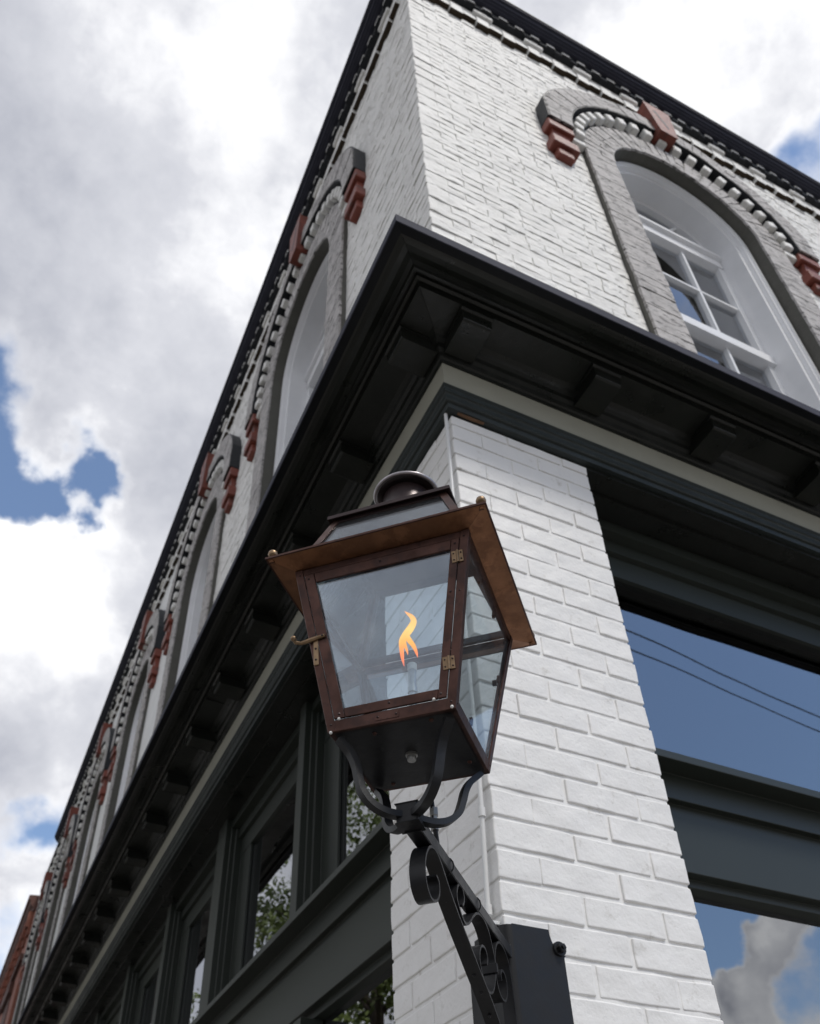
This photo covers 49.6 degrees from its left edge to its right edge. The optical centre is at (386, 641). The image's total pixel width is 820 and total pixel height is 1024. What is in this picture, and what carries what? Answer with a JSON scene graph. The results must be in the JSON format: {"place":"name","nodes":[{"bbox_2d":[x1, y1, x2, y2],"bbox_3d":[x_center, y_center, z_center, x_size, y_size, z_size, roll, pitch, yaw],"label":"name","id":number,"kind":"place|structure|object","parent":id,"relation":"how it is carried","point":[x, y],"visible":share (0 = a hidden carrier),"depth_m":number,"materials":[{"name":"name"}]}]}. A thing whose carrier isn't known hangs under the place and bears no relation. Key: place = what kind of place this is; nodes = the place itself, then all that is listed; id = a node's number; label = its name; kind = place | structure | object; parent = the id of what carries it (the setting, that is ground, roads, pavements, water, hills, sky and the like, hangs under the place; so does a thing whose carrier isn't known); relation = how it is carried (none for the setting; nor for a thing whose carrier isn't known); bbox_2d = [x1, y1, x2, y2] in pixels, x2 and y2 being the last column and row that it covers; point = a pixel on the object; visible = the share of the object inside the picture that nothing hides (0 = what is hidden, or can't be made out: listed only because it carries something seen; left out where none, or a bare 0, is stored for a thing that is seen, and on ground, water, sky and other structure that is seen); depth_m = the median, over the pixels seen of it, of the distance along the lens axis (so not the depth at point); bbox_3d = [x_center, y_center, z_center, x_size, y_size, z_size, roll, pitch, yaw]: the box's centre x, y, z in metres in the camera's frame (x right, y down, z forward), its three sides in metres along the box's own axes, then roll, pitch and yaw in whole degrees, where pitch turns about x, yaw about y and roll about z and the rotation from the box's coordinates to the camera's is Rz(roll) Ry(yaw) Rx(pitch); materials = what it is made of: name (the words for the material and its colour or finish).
{"place":"outdoors","nodes":[
{"label":"outdoors","id":0,"kind":"place"},
{"bbox_2d":[0,895,39,1023],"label":"brick building","id":1,"kind":"structure","parent":0,"point":[10,974],"depth_m":17.24,"materials":[{"name":"red brick"}]},
{"bbox_2d":[0,981,14,1023],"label":"window","id":2,"kind":"structure","parent":1,"relation":"in","point":[5,1003],"depth_m":17.05,"materials":[{"name":"brown glass"}]},
{"bbox_2d":[0,0,819,972],"label":"sky","id":3,"kind":"structure","parent":0,"point":[155,155],"materials":[{"name":"white"}]},
{"bbox_2d":[11,0,819,1023],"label":"brick building","id":4,"kind":"structure","parent":0,"point":[567,286],"depth_m":3.46,"materials":[{"name":"white brick"}]},
{"bbox_2d":[72,800,96,904],"bbox_3d":[-3.659,3.157,10.879,0.257,3.417,1.174,16,-43,-20],"label":"window frame","id":5,"kind":"structure","parent":4,"relation":"in","point":[96,800],"depth_m":11.71,"materials":[{"name":"white paint"}]},
{"bbox_2d":[114,680,145,814],"bbox_3d":[-2.576,1.662,9.105,0.257,3.417,1.174,16,-43,-20],"label":"window frame","id":6,"kind":"structure","parent":4,"relation":"in","point":[128,756],"depth_m":10.01,"materials":[{"name":"white paint"}]},
{"bbox_2d":[175,514,215,684],"bbox_3d":[-1.494,0.166,7.332,0.257,3.417,1.174,16,-43,-20],"label":"window frame","id":7,"kind":"structure","parent":4,"relation":"in","point":[196,598],"depth_m":8.33,"materials":[{"name":"white paint"}]},
{"bbox_2d":[273,252,328,474],"bbox_3d":[-0.412,-1.329,5.558,0.257,3.417,1.174,16,-43,-20],"label":"window frame","id":8,"kind":"structure","parent":4,"relation":"in","point":[304,364],"depth_m":6.61,"materials":[{"name":"white paint"}]},
{"bbox_2d":[335,716,573,1023],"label":"wall bracket","id":9,"kind":"object","parent":4,"relation":"attached to","point":[516,973],"depth_m":1.51,"materials":[{"name":"black metal"}]},
{"bbox_2d":[265,471,536,792],"bbox_3d":[0.040,-0.066,1.628,0.395,0.657,0.395,-12,-40,15],"label":"gas lantern","id":10,"kind":"object","parent":9,"relation":"on","point":[407,531],"visible":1,"depth_m":1.51,"materials":[{"name":"brown metal"}]},
{"bbox_2d":[290,538,463,719],"bbox_3d":[-0.011,-0.018,1.438,0.302,0.277,0.054,-12,-40,15],"label":"door","id":11,"kind":"structure","parent":10,"relation":"in","point":[456,555],"depth_m":1.44,"materials":[{"name":"brown metal"}]},
{"bbox_2d":[444,413,500,925],"bbox_3d":[0.204,-0.073,2.386,0.026,1.728,0.051,16,-43,-20],"label":"electrical conduit","id":12,"kind":"object","parent":4,"relation":"attached to","point":[481,817],"visible":0.59,"depth_m":2.03,"materials":[{"name":"white metal"}]},
{"bbox_2d":[616,161,819,410],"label":"window frame","id":13,"kind":"structure","parent":4,"relation":"in","point":[732,316],"depth_m":5.63,"materials":[{"name":"white paint"}]}
]}

